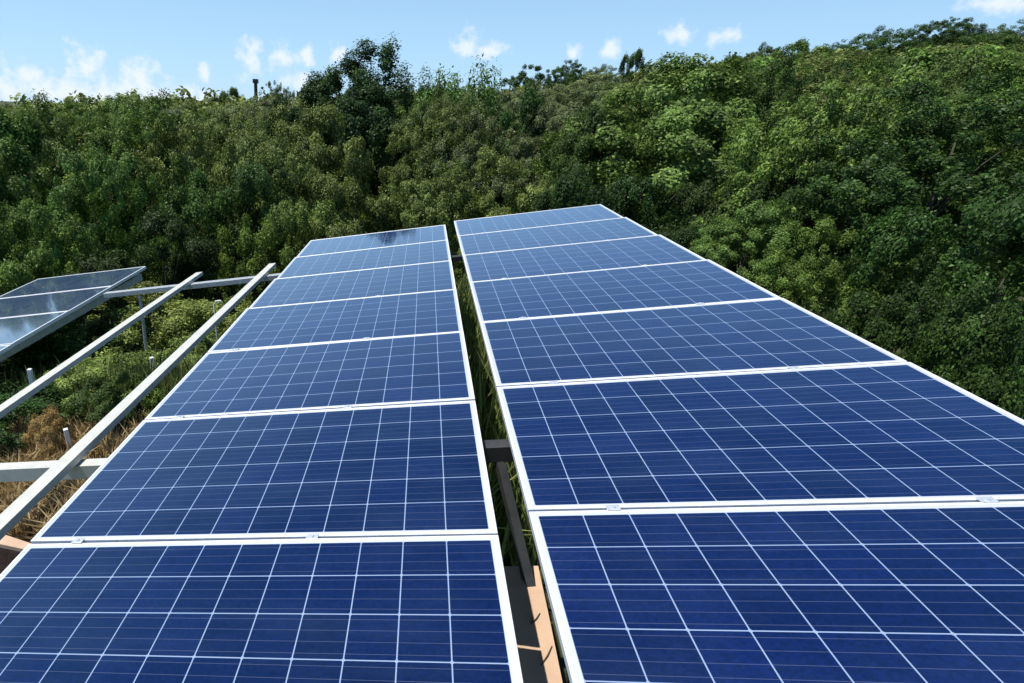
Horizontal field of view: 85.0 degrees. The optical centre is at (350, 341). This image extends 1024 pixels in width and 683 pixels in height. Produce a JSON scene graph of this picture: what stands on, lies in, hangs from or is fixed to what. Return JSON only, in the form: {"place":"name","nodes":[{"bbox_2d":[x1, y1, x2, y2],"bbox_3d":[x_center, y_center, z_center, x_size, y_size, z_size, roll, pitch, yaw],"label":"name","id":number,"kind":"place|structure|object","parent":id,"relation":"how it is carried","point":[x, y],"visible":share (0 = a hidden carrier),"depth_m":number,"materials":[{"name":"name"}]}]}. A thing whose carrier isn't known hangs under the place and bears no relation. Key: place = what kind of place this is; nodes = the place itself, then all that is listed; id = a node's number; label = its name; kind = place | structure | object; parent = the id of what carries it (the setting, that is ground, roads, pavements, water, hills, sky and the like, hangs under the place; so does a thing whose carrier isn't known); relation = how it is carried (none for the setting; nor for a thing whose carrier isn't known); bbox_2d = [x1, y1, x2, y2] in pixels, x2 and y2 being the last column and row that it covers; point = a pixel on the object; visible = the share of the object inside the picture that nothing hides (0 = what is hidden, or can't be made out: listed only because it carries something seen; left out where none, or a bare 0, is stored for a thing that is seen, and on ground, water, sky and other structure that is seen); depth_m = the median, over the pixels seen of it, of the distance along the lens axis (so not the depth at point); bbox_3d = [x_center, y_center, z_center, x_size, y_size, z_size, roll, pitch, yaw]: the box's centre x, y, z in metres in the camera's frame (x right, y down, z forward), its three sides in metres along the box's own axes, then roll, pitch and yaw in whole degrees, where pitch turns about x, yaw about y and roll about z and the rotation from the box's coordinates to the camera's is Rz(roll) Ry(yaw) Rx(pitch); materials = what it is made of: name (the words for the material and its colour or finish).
{"place":"outdoors","nodes":[
{"label":"outdoors","id":0,"kind":"place"},
{"bbox_2d":[0,274,142,361],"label":"mounting rail","id":1,"kind":"object","parent":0,"point":[101,299],"visible":0.8,"depth_m":6.79,"materials":[{"name":"metal"}]},
{"bbox_2d":[455,266,544,582],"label":"tall grass","id":2,"kind":"structure","parent":0,"point":[479,369],"depth_m":4.64,"materials":[{"name":"green plant"}]},
{"bbox_2d":[0,101,1023,682],"bbox_3d":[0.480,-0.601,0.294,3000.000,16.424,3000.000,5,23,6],"label":"ground","id":3,"kind":"structure","parent":0,"point":[560,657],"depth_m":4.01,"materials":[{"name":"soil"}]},
{"bbox_2d":[0,535,30,573],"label":"wall","id":4,"kind":"structure","parent":3,"relation":"on","point":[11,549],"depth_m":3.28,"materials":[{"name":"brown brick"}]},
{"bbox_2d":[0,377,79,462],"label":"shrub","id":5,"kind":"object","parent":3,"relation":"on","point":[34,405],"visible":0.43,"depth_m":5.03,"materials":[{"name":"green plant"}]},
{"bbox_2d":[19,404,74,460],"bbox_3d":[-2.703,0.871,4.803,0.429,0.632,0.450,5,23,6],"label":"shrub","id":6,"kind":"object","parent":3,"relation":"on","point":[49,428],"visible":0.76,"depth_m":4.68,"materials":[{"name":"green plant"}]},
{"bbox_2d":[0,102,96,295],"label":"tree","id":7,"kind":"object","parent":3,"relation":"on","point":[23,134],"visible":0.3,"depth_m":15.02,"materials":[{"name":"green plant"}]},
{"bbox_2d":[0,196,100,340],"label":"tree","id":8,"kind":"object","parent":3,"relation":"on","point":[22,268],"visible":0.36,"depth_m":10.96,"materials":[{"name":"green plant"}]},
{"bbox_2d":[0,341,105,396],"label":"shrub","id":9,"kind":"object","parent":3,"relation":"on","point":[31,356],"visible":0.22,"depth_m":6.60,"materials":[{"name":"green plant"}]},
{"bbox_2d":[14,98,112,130],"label":"tree","id":10,"kind":"object","parent":3,"relation":"on","point":[85,113],"visible":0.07,"depth_m":37.29,"materials":[{"name":"green plant"}]},
{"bbox_2d":[24,357,113,420],"bbox_3d":[-2.895,0.544,5.625,0.977,0.635,1.036,5,23,6],"label":"shrub","id":11,"kind":"object","parent":3,"relation":"on","point":[62,380],"visible":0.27,"depth_m":5.48,"materials":[{"name":"green plant"}]},
{"bbox_2d":[0,318,142,381],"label":"shrub","id":12,"kind":"object","parent":3,"relation":"on","point":[48,340],"visible":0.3,"depth_m":6.86,"materials":[{"name":"green plant"}]},
{"bbox_2d":[0,392,149,542],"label":"dry grass","id":13,"kind":"structure","parent":3,"relation":"on","point":[37,517],"depth_m":4.56,"materials":[{"name":"beige plant"}]},
{"bbox_2d":[0,88,149,286],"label":"tree","id":14,"kind":"object","parent":3,"relation":"on","point":[55,128],"visible":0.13,"depth_m":16.27,"materials":[{"name":"green plant"}]},
{"bbox_2d":[52,372,138,438],"bbox_3d":[-2.439,0.659,5.177,0.794,0.631,0.785,5,23,6],"label":"shrub","id":15,"kind":"object","parent":3,"relation":"on","point":[98,397],"visible":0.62,"depth_m":5.00,"materials":[{"name":"green plant"}]},
{"bbox_2d":[52,345,147,396],"bbox_3d":[-2.961,0.493,6.286,1.405,0.632,1.434,5,23,6],"label":"shrub","id":16,"kind":"object","parent":3,"relation":"on","point":[132,357],"visible":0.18,"depth_m":6.44,"materials":[{"name":"green plant"}]},
{"bbox_2d":[17,145,187,328],"bbox_3d":[-6.494,-1.289,14.745,4.547,7.946,4.263,5,23,6],"label":"tree","id":17,"kind":"object","parent":3,"relation":"on","point":[71,194],"visible":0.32,"depth_m":13.60,"materials":[{"name":"green plant"}]},
{"bbox_2d":[49,302,175,369],"bbox_3d":[-3.469,0.315,7.615,1.915,1.528,1.893,5,23,6],"label":"shrub","id":18,"kind":"object","parent":3,"relation":"on","point":[127,314],"visible":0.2,"depth_m":7.62,"materials":[{"name":"green plant"}]},
{"bbox_2d":[100,370,169,426],"bbox_3d":[-2.069,0.627,5.135,0.718,0.635,0.694,5,23,6],"label":"shrub","id":19,"kind":"object","parent":3,"relation":"on","point":[156,396],"visible":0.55,"depth_m":5.05,"materials":[{"name":"green plant"}]},
{"bbox_2d":[48,88,237,306],"bbox_3d":[-7.410,-3.732,19.023,6.671,9.756,6.123,5,23,6],"label":"tree","id":20,"kind":"object","parent":3,"relation":"on","point":[122,134],"visible":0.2,"depth_m":16.94,"materials":[{"name":"green plant"}]},
{"bbox_2d":[138,296,148,364],"bbox_3d":[-2.769,0.218,7.261,0.056,1.757,0.056,5,23,6],"label":"support post","id":21,"kind":"object","parent":3,"relation":"on","point":[143,324],"visible":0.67,"depth_m":7.07,"materials":[{"name":"metal"}]},
{"bbox_2d":[103,273,280,297],"bbox_3d":[-1.661,-0.737,6.699,3.150,0.062,0.090,-5,22,10],"label":"crossbeam","id":22,"kind":"object","parent":21,"relation":"on","point":[202,284],"visible":0.56,"depth_m":6.72,"materials":[{"name":"metal"}]},
{"bbox_2d":[0,272,202,417],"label":"mounting rail","id":23,"kind":"object","parent":22,"relation":"attached to","point":[21,396],"visible":1,"depth_m":4.70,"materials":[{"name":"silver metal"}]},
{"bbox_2d":[0,263,275,539],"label":"mounting rail","id":24,"kind":"object","parent":22,"relation":"attached to","point":[17,510],"visible":1,"depth_m":3.32,"materials":[{"name":"silver metal"}]},
{"bbox_2d":[57,200,239,337],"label":"tree","id":25,"kind":"object","parent":3,"relation":"on","point":[157,221],"visible":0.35,"depth_m":11.50,"materials":[{"name":"green plant"}]},
{"bbox_2d":[76,279,221,348],"bbox_3d":[-3.353,-0.211,8.921,2.422,1.465,2.270,5,23,6],"label":"shrub","id":26,"kind":"object","parent":3,"relation":"on","point":[174,311],"visible":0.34,"depth_m":8.90,"materials":[{"name":"green plant"}]},
{"bbox_2d":[136,336,213,375],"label":"shrub","id":27,"kind":"object","parent":3,"relation":"on","point":[200,344],"visible":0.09,"depth_m":7.03,"materials":[{"name":"green plant"}]},
{"bbox_2d":[133,97,262,293],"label":"tree","id":28,"kind":"object","parent":3,"relation":"on","point":[153,151],"visible":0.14,"depth_m":17.84,"materials":[{"name":"green plant"}]},
{"bbox_2d":[150,296,253,352],"bbox_3d":[-2.187,-0.150,8.677,1.861,1.266,1.852,5,23,6],"label":"shrub","id":29,"kind":"object","parent":3,"relation":"on","point":[191,313],"visible":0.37,"depth_m":8.26,"materials":[{"name":"green plant"}]},
{"bbox_2d":[180,104,242,174],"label":"tree","id":30,"kind":"object","parent":3,"relation":"on","point":[204,119],"visible":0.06,"depth_m":26.16,"materials":[{"name":"green plant"}]},
{"bbox_2d":[146,159,296,325],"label":"tree","id":31,"kind":"object","parent":3,"relation":"on","point":[247,181],"visible":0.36,"depth_m":14.14,"materials":[{"name":"green plant"}]},
{"bbox_2d":[169,104,322,294],"bbox_3d":[-3.443,-3.917,19.511,5.969,8.675,5.476,5,23,6],"label":"tree","id":32,"kind":"object","parent":3,"relation":"on","point":[277,158],"visible":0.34,"depth_m":17.56,"materials":[{"name":"green plant"}]},
{"bbox_2d":[0,304,528,539],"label":"grass","id":33,"kind":"structure","parent":3,"relation":"on","point":[171,380],"depth_m":5.57,"materials":[{"name":"green plant"}]},
{"bbox_2d":[214,197,350,312],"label":"tree","id":34,"kind":"object","parent":3,"relation":"on","point":[283,221],"visible":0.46,"depth_m":12.36,"materials":[{"name":"green plant"}]},
{"bbox_2d":[235,101,374,245],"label":"tree","id":35,"kind":"object","parent":3,"relation":"on","point":[316,152],"visible":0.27,"depth_m":19.96,"materials":[{"name":"green plant"}]},
{"bbox_2d":[280,164,392,271],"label":"tree","id":36,"kind":"object","parent":3,"relation":"on","point":[326,187],"visible":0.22,"depth_m":13.28,"materials":[{"name":"green plant"}]},
{"bbox_2d":[261,79,415,230],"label":"tree","id":37,"kind":"object","parent":3,"relation":"on","point":[358,116],"visible":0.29,"depth_m":22.67,"materials":[{"name":"green plant"}]},
{"bbox_2d":[300,33,467,210],"bbox_3d":[1.879,-10.410,28.187,9.908,10.449,10.686,5,23,6],"label":"tree","id":38,"kind":"object","parent":3,"relation":"on","point":[354,70],"visible":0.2,"depth_m":25.64,"materials":[{"name":"green plant"}]},
{"bbox_2d":[351,144,486,293],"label":"tree","id":39,"kind":"object","parent":3,"relation":"on","point":[401,212],"visible":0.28,"depth_m":13.94,"materials":[{"name":"green plant"}]},
{"bbox_2d":[377,80,487,229],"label":"tree","id":40,"kind":"object","parent":3,"relation":"on","point":[432,129],"visible":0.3,"depth_m":20.43,"materials":[{"name":"green plant"}]},
{"bbox_2d":[406,53,505,193],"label":"tree","id":41,"kind":"object","parent":3,"relation":"on","point":[484,96],"visible":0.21,"depth_m":23.65,"materials":[{"name":"green plant"}]},
{"bbox_2d":[397,98,531,199],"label":"tree","id":42,"kind":"object","parent":3,"relation":"on","point":[483,118],"visible":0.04,"depth_m":22.40,"materials":[{"name":"green plant"}]},
{"bbox_2d":[421,105,543,265],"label":"tree","id":43,"kind":"object","parent":3,"relation":"on","point":[522,145],"visible":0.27,"depth_m":19.79,"materials":[{"name":"green plant"}]},
{"bbox_2d":[406,143,566,295],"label":"tree","id":44,"kind":"object","parent":3,"relation":"on","point":[508,168],"visible":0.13,"depth_m":14.04,"materials":[{"name":"green plant"}]},
{"bbox_2d":[453,90,562,189],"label":"tree","id":45,"kind":"object","parent":3,"relation":"on","point":[514,102],"visible":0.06,"depth_m":24.46,"materials":[{"name":"green plant"}]},
{"bbox_2d":[0,31,1023,120],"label":"wood","id":46,"kind":"object","parent":3,"relation":"on","point":[205,102],"visible":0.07,"depth_m":54.87,"materials":[{"name":"green plant"}]},
{"bbox_2d":[474,78,552,212],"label":"tree","id":47,"kind":"object","parent":3,"relation":"on","point":[505,121],"visible":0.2,"depth_m":20.87,"materials":[{"name":"green plant"}]},
{"bbox_2d":[499,64,548,93],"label":"tree","id":48,"kind":"object","parent":3,"relation":"on","point":[520,77],"visible":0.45,"depth_m":84.58,"materials":[{"name":"green plant"}]},
{"bbox_2d":[504,566,562,682],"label":"plastered slab","id":49,"kind":"structure","parent":3,"relation":"on","point":[535,638],"depth_m":2.27,"materials":[{"name":"beige concrete"}]},
{"bbox_2d":[503,82,619,172],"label":"tree","id":50,"kind":"object","parent":3,"relation":"on","point":[573,94],"visible":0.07,"depth_m":26.37,"materials":[{"name":"green plant"}]},
{"bbox_2d":[501,100,625,213],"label":"tree","id":51,"kind":"object","parent":3,"relation":"on","point":[554,127],"visible":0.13,"depth_m":19.60,"materials":[{"name":"green plant"}]},
{"bbox_2d":[542,59,587,87],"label":"tree","id":52,"kind":"object","parent":3,"relation":"on","point":[569,73],"visible":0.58,"depth_m":75.10,"materials":[{"name":"green plant"}]},
{"bbox_2d":[534,166,618,211],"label":"tree","id":53,"kind":"object","parent":3,"relation":"on","point":[565,189],"visible":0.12,"depth_m":10.83,"materials":[{"name":"green plant"}]},
{"bbox_2d":[526,100,652,216],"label":"tree","id":54,"kind":"object","parent":3,"relation":"on","point":[593,117],"visible":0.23,"depth_m":15.27,"materials":[{"name":"green plant"}]},
{"bbox_2d":[615,47,648,85],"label":"tree","id":55,"kind":"object","parent":3,"relation":"on","point":[637,56],"visible":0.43,"depth_m":47.99,"materials":[{"name":"green plant"}]},
{"bbox_2d":[582,173,693,241],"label":"tree","id":56,"kind":"object","parent":3,"relation":"on","point":[626,190],"visible":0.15,"depth_m":12.01,"materials":[{"name":"green plant"}]},
{"bbox_2d":[522,51,786,228],"bbox_3d":[9.514,-4.579,16.963,7.872,8.464,7.845,5,23,6],"label":"tree","id":57,"kind":"object","parent":3,"relation":"on","point":[683,120],"visible":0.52,"depth_m":14.92,"materials":[{"name":"green plant"}]},
{"bbox_2d":[655,224,748,277],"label":"tree","id":58,"kind":"object","parent":3,"relation":"on","point":[683,237],"visible":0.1,"depth_m":8.84,"materials":[{"name":"green plant"}]},
{"bbox_2d":[652,178,754,281],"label":"tree","id":59,"kind":"object","parent":3,"relation":"on","point":[698,199],"visible":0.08,"depth_m":10.46,"materials":[{"name":"green plant"}]},
{"bbox_2d":[673,48,817,229],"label":"tree","id":60,"kind":"object","parent":3,"relation":"on","point":[764,96],"visible":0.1,"depth_m":16.04,"materials":[{"name":"green plant"}]},
{"bbox_2d":[688,199,818,296],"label":"tree","id":61,"kind":"object","parent":3,"relation":"on","point":[751,238],"visible":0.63,"depth_m":7.88,"materials":[{"name":"green plant"}]},
{"bbox_2d":[697,58,831,149],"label":"tree","id":62,"kind":"object","parent":3,"relation":"on","point":[792,75],"visible":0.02,"depth_m":19.27,"materials":[{"name":"green plant"}]},
{"bbox_2d":[717,144,842,307],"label":"tree","id":63,"kind":"object","parent":3,"relation":"on","point":[761,190],"visible":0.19,"depth_m":9.28,"materials":[{"name":"green plant"}]},
{"bbox_2d":[702,57,892,148],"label":"tree","id":64,"kind":"object","parent":3,"relation":"on","point":[811,88],"visible":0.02,"depth_m":18.94,"materials":[{"name":"green plant"}]},
{"bbox_2d":[771,37,835,61],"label":"tree","id":65,"kind":"object","parent":3,"relation":"on","point":[799,46],"visible":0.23,"depth_m":49.04,"materials":[{"name":"green plant"}]},
{"bbox_2d":[769,52,872,93],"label":"tree","id":66,"kind":"object","parent":3,"relation":"on","point":[842,58],"visible":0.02,"depth_m":27.32,"materials":[{"name":"green plant"}]},
{"bbox_2d":[740,216,926,329],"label":"tree","id":67,"kind":"object","parent":3,"relation":"on","point":[819,277],"visible":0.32,"depth_m":6.72,"materials":[{"name":"green plant"}]},
{"bbox_2d":[690,48,1005,307],"bbox_3d":[8.388,-1.705,9.843,4.082,6.552,3.966,-1,23,-9],"label":"tree","id":68,"kind":"object","parent":3,"relation":"on","point":[793,138],"visible":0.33,"depth_m":8.78,"materials":[{"name":"green plant"}]},
{"bbox_2d":[826,25,935,55],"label":"tree","id":69,"kind":"object","parent":3,"relation":"on","point":[880,42],"visible":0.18,"depth_m":54.72,"materials":[{"name":"green plant"}]},
{"bbox_2d":[764,71,1023,300],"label":"tree","id":70,"kind":"object","parent":3,"relation":"on","point":[947,177],"visible":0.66,"depth_m":7.29,"materials":[{"name":"green plant"}]},
{"bbox_2d":[812,243,994,404],"bbox_3d":[5.685,1.135,6.116,1.837,4.565,1.785,-15,29,-35],"label":"tree","id":71,"kind":"object","parent":3,"relation":"on","point":[875,331],"visible":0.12,"depth_m":5.33,"materials":[{"name":"green plant"}]},
{"bbox_2d":[809,48,1005,296],"bbox_3d":[14.667,-3.663,15.005,5.002,8.040,4.732,5,23,6],"label":"tree","id":72,"kind":"object","parent":3,"relation":"on","point":[971,63],"visible":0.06,"depth_m":13.37,"materials":[{"name":"green plant"}]},
{"bbox_2d":[838,88,1023,304],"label":"tree","id":73,"kind":"object","parent":3,"relation":"on","point":[1009,151],"visible":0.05,"depth_m":8.29,"materials":[{"name":"green plant"}]},
{"bbox_2d":[841,178,1023,419],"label":"tree","id":74,"kind":"object","parent":3,"relation":"on","point":[909,238],"visible":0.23,"depth_m":5.60,"materials":[{"name":"green plant"}]},
{"bbox_2d":[854,44,1023,140],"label":"tree","id":75,"kind":"object","parent":3,"relation":"on","point":[916,57],"visible":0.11,"depth_m":18.66,"materials":[{"name":"green plant"}]},
{"bbox_2d":[905,16,987,49],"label":"tree","id":76,"kind":"object","parent":3,"relation":"on","point":[947,34],"visible":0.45,"depth_m":58.37,"materials":[{"name":"green plant"}]},
{"bbox_2d":[883,53,1023,178],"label":"tree","id":77,"kind":"object","parent":3,"relation":"on","point":[1003,72],"visible":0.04,"depth_m":17.32,"materials":[{"name":"green plant"}]},
{"bbox_2d":[909,290,1023,418],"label":"tree","id":78,"kind":"object","parent":3,"relation":"on","point":[972,343],"visible":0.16,"depth_m":4.14,"materials":[{"name":"green plant"}]},
{"bbox_2d":[926,49,1023,218],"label":"tree","id":79,"kind":"object","parent":3,"relation":"on","point":[990,66],"visible":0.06,"depth_m":17.51,"materials":[{"name":"green plant"}]},
{"bbox_2d":[945,20,1023,49],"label":"tree","id":80,"kind":"object","parent":3,"relation":"on","point":[1009,37],"visible":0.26,"depth_m":50.66,"materials":[{"name":"green plant"}]},
{"bbox_3d":[-0.304,1.484,3.193,0.082,1.764,0.082,5,23,6],"label":"support post","id":81,"kind":"object","parent":3,"relation":"on","visible":0},
{"bbox_2d":[482,439,513,462],"bbox_3d":[0.876,0.532,2.622,3.648,0.090,0.070,-5,22,10],"label":"crossbeam","id":82,"kind":"object","parent":81,"relation":"on","point":[496,451],"depth_m":2.62,"materials":[{"name":"metal"}]},
{"bbox_2d":[0,458,107,481],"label":"crossbeam","id":83,"kind":"object","parent":82,"relation":"attached to","point":[37,470],"visible":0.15,"depth_m":3.07,"materials":[{"name":"silver metal"}]},
{"bbox_2d":[494,462,535,586],"bbox_3d":[0.792,0.877,2.571,0.048,0.480,0.414,-5,24,-18],"label":"brace","id":84,"kind":"object","parent":82,"relation":"attached to","point":[521,552],"visible":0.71,"depth_m":2.56,"materials":[{"name":"metal"}]},
{"bbox_2d":[0,0,1023,103],"label":"sky","id":85,"kind":"structure","parent":0,"point":[91,48],"materials":[{"name":"blue"}]},
{"label":"rail","id":86,"kind":"object","parent":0,"visible":0},
{"bbox_2d":[0,535,522,682],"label":"solar panel","id":87,"kind":"object","parent":86,"relation":"on","point":[428,609],"visible":1,"depth_m":1.78,"materials":[{"name":"blue glass"}]},
{"bbox_2d":[31,401,497,543],"bbox_3d":[-0.351,0.606,2.586,1.956,0.040,0.999,-5,22,10],"label":"solar panel","id":88,"kind":"object","parent":86,"relation":"on","point":[413,470],"visible":0.99,"depth_m":2.45,"materials":[{"name":"blue glass"}]},
{"bbox_2d":[144,331,474,419],"bbox_3d":[-0.218,0.216,3.510,1.956,0.040,0.999,-5,22,10],"label":"solar panel","id":89,"kind":"object","parent":86,"relation":"on","point":[415,369],"visible":0.96,"depth_m":3.40,"materials":[{"name":"blue glass"}]},
{"bbox_2d":[207,289,462,352],"bbox_3d":[-0.086,-0.175,4.434,1.956,0.040,0.999,-4,23,10],"label":"solar panel","id":90,"kind":"object","parent":86,"relation":"on","point":[416,313],"visible":0.96,"depth_m":4.36,"materials":[{"name":"blue glass"}]},
{"bbox_2d":[249,260,455,307],"bbox_3d":[0.047,-0.565,5.359,1.956,0.040,0.999,-5,23,10],"label":"solar panel","id":91,"kind":"object","parent":86,"relation":"on","point":[415,278],"visible":0.93,"depth_m":5.31,"materials":[{"name":"blue glass"}]},
{"bbox_2d":[278,240,450,277],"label":"solar panel","id":92,"kind":"object","parent":86,"relation":"on","point":[409,254],"visible":0.92,"depth_m":6.26,"materials":[{"name":"blue glass"}]},
{"bbox_2d":[297,225,447,256],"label":"solar panel","id":93,"kind":"object","parent":86,"relation":"on","point":[378,240],"visible":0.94,"depth_m":7.19,"materials":[{"name":"blue glass"}]},
{"bbox_3d":[1.308,-0.309,4.323,0.050,0.050,7.150,-5,22,10],"label":"rail","id":94,"kind":"object","parent":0,"visible":0},
{"bbox_2d":[454,204,621,237],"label":"solar panel","id":95,"kind":"object","parent":94,"relation":"on","point":[537,219],"visible":0.88,"depth_m":6.93,"materials":[{"name":"blue glass"}]},
{"bbox_2d":[458,217,656,257],"bbox_3d":[2.235,-1.176,6.012,1.956,0.040,0.999,-4,23,10],"label":"solar panel","id":96,"kind":"object","parent":94,"relation":"on","point":[577,232],"visible":0.94,"depth_m":5.99,"materials":[{"name":"blue glass"}]},
{"bbox_2d":[463,235,705,284],"bbox_3d":[2.102,-0.785,5.088,1.956,0.041,0.999,-4,23,10],"label":"solar panel","id":97,"kind":"object","parent":94,"relation":"on","point":[607,254],"visible":0.97,"depth_m":5.04,"materials":[{"name":"blue glass"}]},
{"bbox_2d":[470,259,780,324],"bbox_3d":[1.969,-0.395,4.164,1.956,0.041,0.999,-4,23,10],"label":"solar panel","id":98,"kind":"object","parent":94,"relation":"on","point":[708,281],"visible":0.95,"depth_m":4.09,"materials":[{"name":"blue glass"}]},
{"bbox_2d":[480,298,906,391],"bbox_3d":[1.837,-0.004,3.240,1.956,0.042,0.999,-4,22,10],"label":"solar panel","id":99,"kind":"object","parent":94,"relation":"on","point":[754,335],"visible":0.96,"depth_m":3.13,"materials":[{"name":"blue glass"}]},
{"bbox_2d":[497,362,1023,517],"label":"solar panel","id":100,"kind":"object","parent":94,"relation":"on","point":[898,433],"visible":0.98,"depth_m":2.20,"materials":[{"name":"blue glass"}]},
{"bbox_2d":[529,501,1023,682],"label":"solar panel","id":101,"kind":"object","parent":94,"relation":"on","point":[907,593],"visible":1,"depth_m":1.56,"materials":[{"name":"blue glass"}]},
{"bbox_3d":[-4.972,-0.138,6.858,0.050,0.050,4.200,-5,22,10],"label":"rail","id":102,"kind":"object","parent":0,"visible":0},
{"bbox_2d":[0,311,68,346],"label":"solar panel","id":103,"kind":"object","parent":102,"relation":"on","point":[15,331],"visible":1,"depth_m":6.32,"materials":[{"name":"blue glass"}]},
{"bbox_2d":[0,286,112,317],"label":"solar panel","id":104,"kind":"object","parent":102,"relation":"on","point":[71,301],"visible":0.98,"depth_m":7.23,"materials":[{"name":"blue glass"}]},
{"bbox_2d":[0,266,146,298],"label":"solar panel","id":105,"kind":"object","parent":102,"relation":"on","point":[113,278],"visible":1,"depth_m":8.15,"materials":[{"name":"blue glass"}]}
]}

